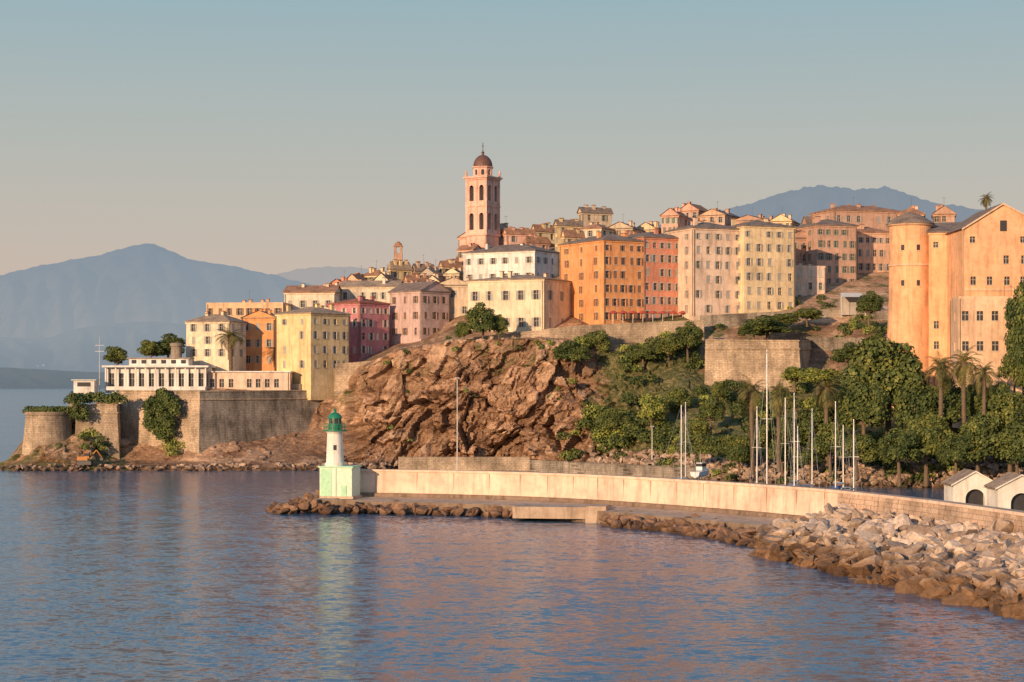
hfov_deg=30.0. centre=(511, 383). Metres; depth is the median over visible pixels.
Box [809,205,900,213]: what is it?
roof
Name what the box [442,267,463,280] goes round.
townhouse
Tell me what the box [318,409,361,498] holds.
lighthouse
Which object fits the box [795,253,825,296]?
townhouse
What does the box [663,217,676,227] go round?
windows
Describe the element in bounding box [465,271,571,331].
cream barracks
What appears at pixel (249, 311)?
windows
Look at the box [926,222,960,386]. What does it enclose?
citadel palace
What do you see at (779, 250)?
windows
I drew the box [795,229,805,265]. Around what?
brown townhouse
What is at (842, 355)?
broadleaf tree
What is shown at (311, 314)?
cornice
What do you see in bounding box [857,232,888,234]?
cornice
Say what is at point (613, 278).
sills
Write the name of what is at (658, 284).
shutters
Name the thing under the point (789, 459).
broadleaf tree
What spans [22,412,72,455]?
round bastion
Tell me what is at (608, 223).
walls
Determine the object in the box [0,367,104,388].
shore plain
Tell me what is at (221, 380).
windows
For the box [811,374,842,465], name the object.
palm tree
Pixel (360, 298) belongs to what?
chimney
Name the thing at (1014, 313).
broadleaf tree
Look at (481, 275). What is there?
shutters
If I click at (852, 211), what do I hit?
cornice
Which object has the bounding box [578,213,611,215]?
cornice
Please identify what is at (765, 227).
cornice
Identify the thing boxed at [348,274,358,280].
walls
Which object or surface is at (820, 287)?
windows
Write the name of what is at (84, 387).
white kiosk
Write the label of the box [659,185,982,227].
mountain
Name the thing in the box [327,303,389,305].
cornice
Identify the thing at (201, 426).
bastion wall
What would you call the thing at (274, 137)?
sky
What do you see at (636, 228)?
roof
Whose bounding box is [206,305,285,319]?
walls
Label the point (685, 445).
sailboat
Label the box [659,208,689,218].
roof
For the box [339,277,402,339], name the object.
pale townhouse
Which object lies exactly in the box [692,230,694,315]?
drainpipe
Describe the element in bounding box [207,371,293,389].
pink restaurant annex
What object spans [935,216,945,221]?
windows
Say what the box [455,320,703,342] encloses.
retaining wall
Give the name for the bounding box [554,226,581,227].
cornice
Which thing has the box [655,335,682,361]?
broadleaf tree
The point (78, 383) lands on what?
windows
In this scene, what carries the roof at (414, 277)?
on the walls
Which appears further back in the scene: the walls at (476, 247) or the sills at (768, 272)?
the walls at (476, 247)
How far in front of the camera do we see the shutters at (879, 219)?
537.63 m
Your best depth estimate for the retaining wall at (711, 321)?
474.18 m
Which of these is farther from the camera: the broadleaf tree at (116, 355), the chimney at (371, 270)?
the chimney at (371, 270)
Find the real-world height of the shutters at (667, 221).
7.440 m
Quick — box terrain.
[0,247,1014,486]
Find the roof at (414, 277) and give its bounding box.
[403,275,428,281]
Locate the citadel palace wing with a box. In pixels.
[946,203,1023,387]
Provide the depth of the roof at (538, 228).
576.54 m
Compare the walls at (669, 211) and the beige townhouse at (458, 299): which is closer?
the beige townhouse at (458, 299)
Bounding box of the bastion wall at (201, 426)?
[118,391,320,453]
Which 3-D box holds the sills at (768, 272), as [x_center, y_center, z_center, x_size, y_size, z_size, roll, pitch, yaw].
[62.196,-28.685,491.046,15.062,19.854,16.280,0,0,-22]
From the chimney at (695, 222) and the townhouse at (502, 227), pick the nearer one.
the chimney at (695, 222)
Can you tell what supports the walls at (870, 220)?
on the terrain
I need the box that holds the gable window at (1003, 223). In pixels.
[1000,220,1006,230]
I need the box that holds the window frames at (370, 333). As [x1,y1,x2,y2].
[343,308,384,348]
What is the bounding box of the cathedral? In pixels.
[457,232,465,246]
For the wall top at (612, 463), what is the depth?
416.46 m
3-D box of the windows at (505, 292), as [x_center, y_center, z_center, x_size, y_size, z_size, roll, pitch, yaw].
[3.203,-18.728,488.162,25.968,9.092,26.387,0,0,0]
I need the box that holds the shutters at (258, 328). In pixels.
[248,323,272,362]
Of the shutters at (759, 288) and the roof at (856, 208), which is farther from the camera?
the roof at (856, 208)
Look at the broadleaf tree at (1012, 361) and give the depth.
375.36 m
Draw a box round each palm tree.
[213,327,245,370]
[734,374,770,474]
[764,379,792,471]
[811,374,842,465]
[924,351,955,454]
[948,346,983,425]
[967,358,998,414]
[978,192,992,208]
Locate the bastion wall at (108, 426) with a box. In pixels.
[69,405,120,458]
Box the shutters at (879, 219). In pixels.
[826,215,891,222]
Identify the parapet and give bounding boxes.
[206,302,290,304]
[951,296,1019,301]
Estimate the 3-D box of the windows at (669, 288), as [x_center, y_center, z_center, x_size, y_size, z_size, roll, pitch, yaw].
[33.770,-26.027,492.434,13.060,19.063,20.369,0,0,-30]
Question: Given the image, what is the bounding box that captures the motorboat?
[690,453,711,479]
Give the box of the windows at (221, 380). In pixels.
[210,379,278,386]
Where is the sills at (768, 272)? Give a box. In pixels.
[738,230,792,309]
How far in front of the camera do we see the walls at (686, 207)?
561.32 m
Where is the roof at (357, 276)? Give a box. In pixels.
[347,274,367,280]
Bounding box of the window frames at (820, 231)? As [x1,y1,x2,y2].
[819,229,853,282]
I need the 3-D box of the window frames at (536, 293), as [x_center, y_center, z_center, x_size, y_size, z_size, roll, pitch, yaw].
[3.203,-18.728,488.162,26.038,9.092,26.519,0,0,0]
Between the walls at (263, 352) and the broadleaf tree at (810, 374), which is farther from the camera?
the walls at (263, 352)
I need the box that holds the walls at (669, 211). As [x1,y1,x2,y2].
[661,208,687,232]
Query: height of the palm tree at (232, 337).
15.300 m
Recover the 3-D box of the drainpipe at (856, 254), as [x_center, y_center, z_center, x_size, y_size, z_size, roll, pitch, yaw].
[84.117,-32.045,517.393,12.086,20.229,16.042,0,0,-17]
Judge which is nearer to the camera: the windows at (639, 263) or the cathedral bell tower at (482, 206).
the windows at (639, 263)
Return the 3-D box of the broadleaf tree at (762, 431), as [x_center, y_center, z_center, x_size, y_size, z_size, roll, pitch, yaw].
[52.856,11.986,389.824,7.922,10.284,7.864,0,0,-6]
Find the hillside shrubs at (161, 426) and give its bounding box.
[22,294,1023,484]
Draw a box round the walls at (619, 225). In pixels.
[609,222,639,234]
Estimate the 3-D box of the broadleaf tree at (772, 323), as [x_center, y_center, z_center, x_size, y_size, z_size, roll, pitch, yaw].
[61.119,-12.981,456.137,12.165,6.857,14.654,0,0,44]
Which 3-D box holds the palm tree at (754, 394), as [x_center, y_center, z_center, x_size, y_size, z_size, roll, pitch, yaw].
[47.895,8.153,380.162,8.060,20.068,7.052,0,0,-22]
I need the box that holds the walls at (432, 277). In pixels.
[425,275,438,281]
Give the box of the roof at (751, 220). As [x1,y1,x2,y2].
[736,215,769,220]
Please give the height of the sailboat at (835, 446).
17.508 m
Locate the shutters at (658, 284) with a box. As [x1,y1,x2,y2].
[644,242,677,317]
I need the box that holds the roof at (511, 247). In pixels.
[461,244,559,253]
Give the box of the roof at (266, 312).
[240,310,275,317]
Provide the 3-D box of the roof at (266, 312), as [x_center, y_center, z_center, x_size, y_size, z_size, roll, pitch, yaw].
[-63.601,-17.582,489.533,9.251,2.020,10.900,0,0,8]
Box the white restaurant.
[102,358,215,392]
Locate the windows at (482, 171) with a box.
[471,169,489,229]
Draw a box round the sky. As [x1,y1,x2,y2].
[0,0,1023,274]
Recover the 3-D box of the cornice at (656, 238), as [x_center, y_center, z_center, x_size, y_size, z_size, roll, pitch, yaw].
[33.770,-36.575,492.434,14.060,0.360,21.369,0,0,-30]
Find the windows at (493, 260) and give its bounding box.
[468,257,552,279]
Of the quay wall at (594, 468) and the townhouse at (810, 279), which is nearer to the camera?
the quay wall at (594, 468)
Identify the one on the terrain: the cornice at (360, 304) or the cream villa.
the cream villa
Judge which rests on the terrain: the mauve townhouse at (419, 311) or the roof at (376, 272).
the mauve townhouse at (419, 311)
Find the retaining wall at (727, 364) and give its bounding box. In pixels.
[704,341,810,391]
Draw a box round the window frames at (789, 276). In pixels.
[747,234,790,307]
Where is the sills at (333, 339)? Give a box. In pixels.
[283,324,346,353]
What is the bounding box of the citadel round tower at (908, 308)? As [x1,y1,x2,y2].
[886,212,934,410]
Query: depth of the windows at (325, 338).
474.51 m
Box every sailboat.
[660,405,698,478]
[672,402,695,478]
[750,406,764,483]
[754,350,779,484]
[770,398,796,485]
[785,393,802,485]
[788,426,804,486]
[803,408,819,486]
[827,401,844,488]
[830,425,852,489]
[846,419,861,490]
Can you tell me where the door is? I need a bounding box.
[341,486,346,495]
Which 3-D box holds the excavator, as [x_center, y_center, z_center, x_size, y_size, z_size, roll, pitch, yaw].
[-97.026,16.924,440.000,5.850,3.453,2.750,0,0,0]
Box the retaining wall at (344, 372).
[334,361,370,391]
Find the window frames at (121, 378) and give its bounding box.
[109,373,202,385]
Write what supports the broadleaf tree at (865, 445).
on the terrain
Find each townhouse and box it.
[282,283,341,309]
[330,277,347,284]
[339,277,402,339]
[373,271,395,279]
[386,259,412,282]
[387,272,451,344]
[419,266,443,277]
[439,268,469,319]
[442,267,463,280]
[499,216,508,244]
[502,226,536,244]
[579,214,614,237]
[637,221,660,232]
[697,201,739,225]
[769,206,800,226]
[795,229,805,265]
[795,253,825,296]
[896,197,924,216]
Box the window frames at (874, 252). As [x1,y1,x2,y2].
[860,238,887,269]
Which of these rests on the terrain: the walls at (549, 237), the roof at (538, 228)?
the walls at (549, 237)
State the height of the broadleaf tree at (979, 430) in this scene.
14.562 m
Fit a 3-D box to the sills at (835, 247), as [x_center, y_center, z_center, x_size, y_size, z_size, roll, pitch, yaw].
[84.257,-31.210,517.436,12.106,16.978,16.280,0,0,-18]
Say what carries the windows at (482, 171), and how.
in the cathedral bell tower at (482, 206)
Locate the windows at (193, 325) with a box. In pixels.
[192,324,222,355]
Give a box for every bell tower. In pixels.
[393,241,402,261]
[463,149,502,248]
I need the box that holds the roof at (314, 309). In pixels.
[273,306,351,314]
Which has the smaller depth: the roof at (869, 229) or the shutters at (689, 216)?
the roof at (869, 229)
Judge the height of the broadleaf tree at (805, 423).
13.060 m
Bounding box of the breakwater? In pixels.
[309,469,1023,534]
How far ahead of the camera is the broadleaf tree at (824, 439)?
371.01 m
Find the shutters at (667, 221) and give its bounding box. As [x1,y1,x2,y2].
[662,217,686,232]
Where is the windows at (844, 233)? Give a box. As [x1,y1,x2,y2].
[819,229,853,282]
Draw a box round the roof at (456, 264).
[438,261,461,267]
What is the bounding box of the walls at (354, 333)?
[329,303,388,362]
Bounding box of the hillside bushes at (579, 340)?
[78,296,964,477]
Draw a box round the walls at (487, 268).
[464,251,559,281]
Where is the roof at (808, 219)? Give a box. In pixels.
[801,216,812,224]
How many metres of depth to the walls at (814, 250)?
510.01 m
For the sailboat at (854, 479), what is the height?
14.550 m
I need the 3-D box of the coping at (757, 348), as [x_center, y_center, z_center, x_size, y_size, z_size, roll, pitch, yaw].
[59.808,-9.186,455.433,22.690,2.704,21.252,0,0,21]
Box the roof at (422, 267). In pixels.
[412,263,433,271]
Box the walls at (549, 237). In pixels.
[532,227,554,246]
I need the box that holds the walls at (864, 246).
[857,232,888,272]
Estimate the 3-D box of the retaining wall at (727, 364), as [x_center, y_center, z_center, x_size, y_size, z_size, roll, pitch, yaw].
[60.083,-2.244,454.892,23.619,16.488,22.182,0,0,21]
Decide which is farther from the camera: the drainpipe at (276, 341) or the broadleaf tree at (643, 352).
the drainpipe at (276, 341)
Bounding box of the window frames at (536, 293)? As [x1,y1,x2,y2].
[475,290,549,326]
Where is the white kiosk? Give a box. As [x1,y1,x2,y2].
[71,379,97,393]
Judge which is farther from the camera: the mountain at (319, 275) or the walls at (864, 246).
the mountain at (319, 275)
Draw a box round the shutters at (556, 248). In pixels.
[555,227,578,251]
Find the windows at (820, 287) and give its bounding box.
[798,283,821,295]
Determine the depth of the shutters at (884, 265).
521.24 m
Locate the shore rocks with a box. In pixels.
[0,443,1023,487]
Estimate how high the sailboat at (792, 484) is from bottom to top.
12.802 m
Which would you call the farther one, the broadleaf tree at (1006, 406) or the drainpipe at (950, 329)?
the drainpipe at (950, 329)
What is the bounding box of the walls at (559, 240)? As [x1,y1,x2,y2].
[555,222,575,251]
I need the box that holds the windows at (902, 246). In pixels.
[901,244,919,285]
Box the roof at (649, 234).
[628,232,678,238]
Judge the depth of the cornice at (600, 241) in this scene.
478.12 m
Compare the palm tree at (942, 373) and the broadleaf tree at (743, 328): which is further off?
the broadleaf tree at (743, 328)
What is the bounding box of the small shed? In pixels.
[840,293,865,315]
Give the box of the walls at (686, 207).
[681,203,699,224]
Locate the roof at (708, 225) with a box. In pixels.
[665,222,739,231]
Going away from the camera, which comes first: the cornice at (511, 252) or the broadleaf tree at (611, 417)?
the broadleaf tree at (611, 417)
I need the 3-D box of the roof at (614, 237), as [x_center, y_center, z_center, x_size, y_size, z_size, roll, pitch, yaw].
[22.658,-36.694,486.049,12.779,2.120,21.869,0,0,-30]
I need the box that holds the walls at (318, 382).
[277,313,347,399]
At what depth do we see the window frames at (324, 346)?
474.17 m
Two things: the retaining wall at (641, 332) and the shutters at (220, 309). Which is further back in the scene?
the shutters at (220, 309)
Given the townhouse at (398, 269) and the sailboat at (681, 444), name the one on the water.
the sailboat at (681, 444)
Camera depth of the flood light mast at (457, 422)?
307.94 m
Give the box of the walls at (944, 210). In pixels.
[932,206,954,222]
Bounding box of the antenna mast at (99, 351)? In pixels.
[95,337,103,402]
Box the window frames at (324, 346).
[284,319,335,367]
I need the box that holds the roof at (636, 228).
[612,222,644,231]
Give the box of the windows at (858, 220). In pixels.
[837,215,889,221]
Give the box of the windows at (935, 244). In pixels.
[933,242,938,348]
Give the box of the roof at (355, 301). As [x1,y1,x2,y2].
[326,298,390,304]
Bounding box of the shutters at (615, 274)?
[564,245,642,320]
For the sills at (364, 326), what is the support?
attached to the walls at (354, 333)
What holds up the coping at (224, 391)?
on the bastion wall at (201, 426)
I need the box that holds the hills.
[0,321,185,371]
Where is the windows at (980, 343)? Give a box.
[962,311,1006,350]
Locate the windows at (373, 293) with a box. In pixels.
[343,292,383,298]
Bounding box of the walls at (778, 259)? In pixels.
[738,226,794,312]
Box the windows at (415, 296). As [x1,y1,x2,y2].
[394,296,444,334]
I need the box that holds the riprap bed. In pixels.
[754,517,808,535]
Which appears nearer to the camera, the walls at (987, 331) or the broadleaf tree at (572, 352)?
the walls at (987, 331)
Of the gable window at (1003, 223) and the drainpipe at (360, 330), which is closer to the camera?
the gable window at (1003, 223)
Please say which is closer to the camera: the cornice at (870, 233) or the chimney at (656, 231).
the chimney at (656, 231)
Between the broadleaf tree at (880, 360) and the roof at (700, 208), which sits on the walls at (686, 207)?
the roof at (700, 208)
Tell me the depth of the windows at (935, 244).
409.27 m
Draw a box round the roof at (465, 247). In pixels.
[456,245,481,250]
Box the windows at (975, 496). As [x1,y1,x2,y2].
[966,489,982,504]
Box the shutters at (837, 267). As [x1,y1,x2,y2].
[808,229,855,282]
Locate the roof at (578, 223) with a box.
[553,219,583,226]
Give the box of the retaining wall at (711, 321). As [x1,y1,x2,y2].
[700,308,887,328]
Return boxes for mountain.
[0,243,310,338]
[276,266,368,284]
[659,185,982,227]
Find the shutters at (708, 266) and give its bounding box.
[684,233,738,312]
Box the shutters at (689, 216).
[683,212,697,224]
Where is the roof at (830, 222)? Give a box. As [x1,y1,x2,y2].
[796,219,858,228]
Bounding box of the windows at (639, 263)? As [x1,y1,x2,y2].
[567,245,640,319]
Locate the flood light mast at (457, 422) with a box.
[455,378,459,469]
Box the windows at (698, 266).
[687,234,738,311]
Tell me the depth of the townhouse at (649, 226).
546.37 m
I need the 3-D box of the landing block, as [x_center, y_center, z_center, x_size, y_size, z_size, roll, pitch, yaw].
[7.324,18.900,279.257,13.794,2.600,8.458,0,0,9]
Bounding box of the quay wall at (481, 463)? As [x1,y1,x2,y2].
[398,457,529,470]
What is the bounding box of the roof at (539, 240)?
[522,236,551,243]
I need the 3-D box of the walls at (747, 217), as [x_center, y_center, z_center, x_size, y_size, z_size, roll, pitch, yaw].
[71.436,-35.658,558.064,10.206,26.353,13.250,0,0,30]
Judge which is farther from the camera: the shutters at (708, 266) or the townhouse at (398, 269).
the townhouse at (398, 269)
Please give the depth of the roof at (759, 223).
485.06 m
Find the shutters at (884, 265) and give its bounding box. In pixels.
[857,237,886,269]
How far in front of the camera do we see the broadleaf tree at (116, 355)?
478.31 m
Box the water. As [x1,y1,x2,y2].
[0,389,1023,681]
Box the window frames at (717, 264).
[686,234,738,312]
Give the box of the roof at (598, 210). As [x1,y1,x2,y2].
[576,207,613,213]
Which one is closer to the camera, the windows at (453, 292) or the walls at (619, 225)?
the windows at (453, 292)
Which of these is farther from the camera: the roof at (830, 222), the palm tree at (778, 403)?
the roof at (830, 222)
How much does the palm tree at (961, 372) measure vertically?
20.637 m
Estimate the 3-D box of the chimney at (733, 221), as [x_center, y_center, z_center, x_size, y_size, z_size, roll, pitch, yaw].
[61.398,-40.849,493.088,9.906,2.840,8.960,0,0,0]
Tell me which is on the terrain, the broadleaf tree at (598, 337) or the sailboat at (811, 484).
the broadleaf tree at (598, 337)
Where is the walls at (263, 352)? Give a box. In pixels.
[242,310,275,370]
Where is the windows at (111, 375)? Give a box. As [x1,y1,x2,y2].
[109,360,202,385]
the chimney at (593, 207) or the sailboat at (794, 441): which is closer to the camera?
the sailboat at (794, 441)
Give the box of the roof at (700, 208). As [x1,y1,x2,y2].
[681,203,706,211]
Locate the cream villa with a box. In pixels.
[184,311,247,370]
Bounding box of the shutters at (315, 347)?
[282,319,347,367]
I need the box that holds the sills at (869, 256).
[859,242,888,270]
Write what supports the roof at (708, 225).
on the walls at (719, 304)
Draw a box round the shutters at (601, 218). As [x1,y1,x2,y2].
[579,215,607,225]
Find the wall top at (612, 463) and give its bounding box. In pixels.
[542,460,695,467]
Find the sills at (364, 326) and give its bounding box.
[352,313,387,353]
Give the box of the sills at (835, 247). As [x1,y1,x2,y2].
[808,234,855,273]
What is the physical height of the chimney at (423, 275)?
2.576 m
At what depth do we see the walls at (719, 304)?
480.83 m
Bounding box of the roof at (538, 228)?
[531,224,554,232]
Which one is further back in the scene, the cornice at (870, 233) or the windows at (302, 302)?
the cornice at (870, 233)
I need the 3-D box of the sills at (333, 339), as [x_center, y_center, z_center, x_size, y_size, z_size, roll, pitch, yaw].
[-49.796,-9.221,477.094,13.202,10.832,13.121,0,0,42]
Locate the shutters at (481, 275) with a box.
[466,256,559,279]
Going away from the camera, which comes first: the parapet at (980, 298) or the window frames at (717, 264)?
the parapet at (980, 298)
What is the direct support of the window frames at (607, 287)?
on the walls at (588, 309)
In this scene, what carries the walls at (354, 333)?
on the terrain
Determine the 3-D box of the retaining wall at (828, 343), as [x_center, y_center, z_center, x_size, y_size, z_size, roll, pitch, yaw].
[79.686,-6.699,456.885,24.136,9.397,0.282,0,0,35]
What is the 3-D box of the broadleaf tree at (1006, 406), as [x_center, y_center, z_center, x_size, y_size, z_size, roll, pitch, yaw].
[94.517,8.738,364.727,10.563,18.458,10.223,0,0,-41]
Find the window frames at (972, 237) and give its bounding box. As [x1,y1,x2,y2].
[972,237,1023,284]
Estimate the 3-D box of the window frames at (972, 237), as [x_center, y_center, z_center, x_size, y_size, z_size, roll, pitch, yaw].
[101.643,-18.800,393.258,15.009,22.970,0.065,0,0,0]
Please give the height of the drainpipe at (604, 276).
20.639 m
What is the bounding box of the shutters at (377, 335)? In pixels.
[334,308,388,352]
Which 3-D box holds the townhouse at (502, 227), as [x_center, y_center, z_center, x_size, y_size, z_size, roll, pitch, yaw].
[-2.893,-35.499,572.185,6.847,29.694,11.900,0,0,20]
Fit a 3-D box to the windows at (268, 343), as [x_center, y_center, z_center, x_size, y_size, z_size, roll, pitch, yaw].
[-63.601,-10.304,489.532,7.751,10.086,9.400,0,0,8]
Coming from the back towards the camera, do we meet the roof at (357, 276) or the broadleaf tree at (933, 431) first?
the roof at (357, 276)
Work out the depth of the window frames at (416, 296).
491.74 m
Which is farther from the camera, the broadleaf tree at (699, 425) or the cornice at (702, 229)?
the cornice at (702, 229)
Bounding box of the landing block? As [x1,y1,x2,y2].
[513,504,609,522]
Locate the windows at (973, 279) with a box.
[970,237,1023,284]
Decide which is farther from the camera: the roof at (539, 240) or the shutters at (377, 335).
the roof at (539, 240)
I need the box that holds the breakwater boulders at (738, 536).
[266,489,770,546]
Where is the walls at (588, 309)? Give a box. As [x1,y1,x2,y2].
[561,240,643,324]
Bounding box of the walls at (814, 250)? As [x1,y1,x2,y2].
[796,225,855,283]
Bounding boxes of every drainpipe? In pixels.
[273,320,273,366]
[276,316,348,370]
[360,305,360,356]
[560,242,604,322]
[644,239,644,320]
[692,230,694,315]
[856,228,856,280]
[950,301,950,358]
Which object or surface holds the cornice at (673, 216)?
attached to the walls at (669, 211)
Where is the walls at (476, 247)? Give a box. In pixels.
[459,246,480,260]
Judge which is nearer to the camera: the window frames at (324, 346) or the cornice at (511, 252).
the window frames at (324, 346)
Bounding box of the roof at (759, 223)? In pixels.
[732,220,796,227]
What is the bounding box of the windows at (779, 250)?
[739,231,790,308]
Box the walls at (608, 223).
[578,209,611,226]
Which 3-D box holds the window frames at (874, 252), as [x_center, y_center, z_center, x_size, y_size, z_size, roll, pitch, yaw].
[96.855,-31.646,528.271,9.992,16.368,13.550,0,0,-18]
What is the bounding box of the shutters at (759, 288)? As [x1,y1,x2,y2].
[738,231,792,308]
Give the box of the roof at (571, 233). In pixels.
[560,229,584,237]
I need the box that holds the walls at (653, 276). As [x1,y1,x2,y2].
[639,237,677,320]
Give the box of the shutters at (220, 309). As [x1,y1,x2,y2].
[208,308,281,314]
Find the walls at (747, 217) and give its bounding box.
[736,215,760,223]
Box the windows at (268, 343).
[246,323,270,362]
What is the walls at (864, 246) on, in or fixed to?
on the terrain
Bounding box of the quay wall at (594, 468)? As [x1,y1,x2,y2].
[530,460,710,478]
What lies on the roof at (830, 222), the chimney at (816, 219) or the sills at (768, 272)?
the chimney at (816, 219)
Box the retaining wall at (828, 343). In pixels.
[800,337,886,350]
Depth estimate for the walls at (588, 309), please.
478.50 m
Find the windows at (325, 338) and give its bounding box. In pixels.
[284,319,344,367]
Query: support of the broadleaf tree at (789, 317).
on the terrain
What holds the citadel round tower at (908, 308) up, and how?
on the terrain
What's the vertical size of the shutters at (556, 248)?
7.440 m
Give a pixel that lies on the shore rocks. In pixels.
(990, 467)
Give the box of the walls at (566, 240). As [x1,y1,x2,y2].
[562,233,575,242]
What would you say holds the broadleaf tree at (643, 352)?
on the terrain
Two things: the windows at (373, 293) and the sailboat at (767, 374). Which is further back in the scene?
the windows at (373, 293)
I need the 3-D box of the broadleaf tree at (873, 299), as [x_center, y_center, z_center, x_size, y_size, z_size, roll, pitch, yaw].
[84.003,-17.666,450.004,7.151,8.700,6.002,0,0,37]
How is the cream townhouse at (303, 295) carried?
on the terrain
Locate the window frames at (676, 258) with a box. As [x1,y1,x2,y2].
[646,243,677,313]
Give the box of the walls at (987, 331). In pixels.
[951,299,1022,427]
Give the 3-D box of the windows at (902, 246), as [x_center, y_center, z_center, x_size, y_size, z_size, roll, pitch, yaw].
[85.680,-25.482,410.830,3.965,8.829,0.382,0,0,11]
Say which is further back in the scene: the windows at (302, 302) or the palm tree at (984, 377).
the windows at (302, 302)
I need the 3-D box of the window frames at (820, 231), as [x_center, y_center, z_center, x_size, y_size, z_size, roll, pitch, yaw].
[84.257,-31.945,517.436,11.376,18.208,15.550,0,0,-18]
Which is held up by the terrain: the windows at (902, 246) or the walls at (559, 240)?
the walls at (559, 240)
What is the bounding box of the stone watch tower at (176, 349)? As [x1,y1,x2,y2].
[170,342,182,357]
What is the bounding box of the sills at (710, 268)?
[673,233,739,312]
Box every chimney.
[252,309,270,313]
[286,304,333,310]
[358,296,374,300]
[369,268,384,272]
[411,273,425,277]
[416,262,430,271]
[541,223,549,228]
[584,205,605,209]
[597,232,627,237]
[625,229,658,235]
[691,218,714,225]
[731,219,768,225]
[812,217,820,222]
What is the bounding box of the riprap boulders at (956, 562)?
[748,503,1023,619]
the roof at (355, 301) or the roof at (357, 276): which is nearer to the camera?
the roof at (355, 301)
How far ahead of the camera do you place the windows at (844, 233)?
510.20 m
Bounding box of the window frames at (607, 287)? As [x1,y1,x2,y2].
[567,247,640,319]
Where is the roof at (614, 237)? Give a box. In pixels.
[557,234,645,244]
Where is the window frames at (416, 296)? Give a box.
[394,296,443,334]
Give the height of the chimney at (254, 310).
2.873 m
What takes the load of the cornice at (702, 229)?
attached to the walls at (719, 304)
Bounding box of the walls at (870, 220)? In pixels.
[811,210,896,230]
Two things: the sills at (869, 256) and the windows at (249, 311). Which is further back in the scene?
the sills at (869, 256)
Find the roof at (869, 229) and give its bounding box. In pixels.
[857,227,888,232]
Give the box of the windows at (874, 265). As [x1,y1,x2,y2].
[859,237,888,269]
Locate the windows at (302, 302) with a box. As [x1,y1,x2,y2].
[301,300,329,306]
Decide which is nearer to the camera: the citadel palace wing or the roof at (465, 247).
the citadel palace wing
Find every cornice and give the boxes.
[242,318,275,319]
[275,313,349,315]
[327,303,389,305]
[463,251,559,254]
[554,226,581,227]
[559,240,644,246]
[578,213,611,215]
[615,229,643,232]
[634,237,677,239]
[660,216,688,219]
[666,228,738,233]
[736,226,795,228]
[796,225,857,229]
[810,210,898,215]
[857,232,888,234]
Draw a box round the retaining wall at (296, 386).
[291,384,341,394]
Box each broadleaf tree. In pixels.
[103,346,127,364]
[136,340,162,357]
[152,333,185,357]
[453,321,472,339]
[465,302,496,338]
[491,314,508,338]
[552,340,592,372]
[583,330,611,363]
[601,407,630,436]
[629,345,662,368]
[637,393,668,436]
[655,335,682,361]
[665,387,694,414]
[674,321,704,362]
[679,415,710,451]
[697,395,725,435]
[710,381,728,399]
[724,443,750,474]
[738,322,768,339]
[744,315,794,339]
[755,418,776,459]
[768,442,796,475]
[773,313,801,323]
[780,366,801,390]
[780,416,813,466]
[792,308,823,326]
[792,443,825,478]
[796,394,837,435]
[797,367,841,394]
[810,422,851,475]
[829,342,859,366]
[834,377,891,460]
[837,336,931,434]
[837,433,878,478]
[855,291,883,326]
[874,426,922,485]
[889,373,938,464]
[903,413,951,485]
[930,378,970,430]
[934,432,975,473]
[958,412,1003,472]
[966,384,1001,419]
[979,381,1023,471]
[994,422,1023,473]
[997,342,1023,392]
[1003,282,1023,402]
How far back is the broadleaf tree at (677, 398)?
432.26 m
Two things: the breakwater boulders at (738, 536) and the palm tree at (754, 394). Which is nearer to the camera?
the breakwater boulders at (738, 536)
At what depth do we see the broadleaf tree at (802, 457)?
372.91 m
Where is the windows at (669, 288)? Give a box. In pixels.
[646,243,676,317]
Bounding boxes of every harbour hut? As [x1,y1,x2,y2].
[941,469,992,505]
[983,472,1023,510]
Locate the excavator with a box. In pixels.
[77,450,103,464]
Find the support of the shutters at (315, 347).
attached to the walls at (318, 382)
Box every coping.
[68,404,120,413]
[119,390,307,399]
[705,339,811,349]
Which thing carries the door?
in the lighthouse
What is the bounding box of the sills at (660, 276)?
[645,241,677,318]
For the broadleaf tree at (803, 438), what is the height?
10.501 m
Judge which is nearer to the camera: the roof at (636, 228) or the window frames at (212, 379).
the window frames at (212, 379)
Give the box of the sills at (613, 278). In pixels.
[565,244,641,320]
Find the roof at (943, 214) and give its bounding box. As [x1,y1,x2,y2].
[931,206,955,218]
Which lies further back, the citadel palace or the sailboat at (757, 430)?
the citadel palace
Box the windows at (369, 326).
[344,308,385,352]
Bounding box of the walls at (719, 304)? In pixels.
[667,228,739,319]
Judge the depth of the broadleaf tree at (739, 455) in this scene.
382.25 m
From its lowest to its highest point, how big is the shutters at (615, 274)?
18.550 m
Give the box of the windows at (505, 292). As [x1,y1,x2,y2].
[473,290,538,326]
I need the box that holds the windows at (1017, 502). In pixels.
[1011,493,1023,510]
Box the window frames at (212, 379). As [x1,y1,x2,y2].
[212,379,276,386]
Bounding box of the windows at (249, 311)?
[210,308,279,314]
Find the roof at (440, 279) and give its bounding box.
[424,275,443,281]
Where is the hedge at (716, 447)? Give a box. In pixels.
[678,434,759,453]
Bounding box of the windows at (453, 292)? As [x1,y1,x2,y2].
[451,291,465,312]
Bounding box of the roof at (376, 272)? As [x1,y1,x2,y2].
[363,270,386,275]
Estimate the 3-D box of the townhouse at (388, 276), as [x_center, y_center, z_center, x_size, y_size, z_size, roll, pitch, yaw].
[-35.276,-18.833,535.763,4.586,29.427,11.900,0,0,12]
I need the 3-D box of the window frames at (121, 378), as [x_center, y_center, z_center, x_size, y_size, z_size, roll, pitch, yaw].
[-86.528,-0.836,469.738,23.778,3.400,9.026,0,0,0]
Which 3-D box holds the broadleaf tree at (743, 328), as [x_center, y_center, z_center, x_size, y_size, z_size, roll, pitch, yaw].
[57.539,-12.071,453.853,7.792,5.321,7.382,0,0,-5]
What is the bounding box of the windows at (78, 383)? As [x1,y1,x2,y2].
[77,382,90,385]

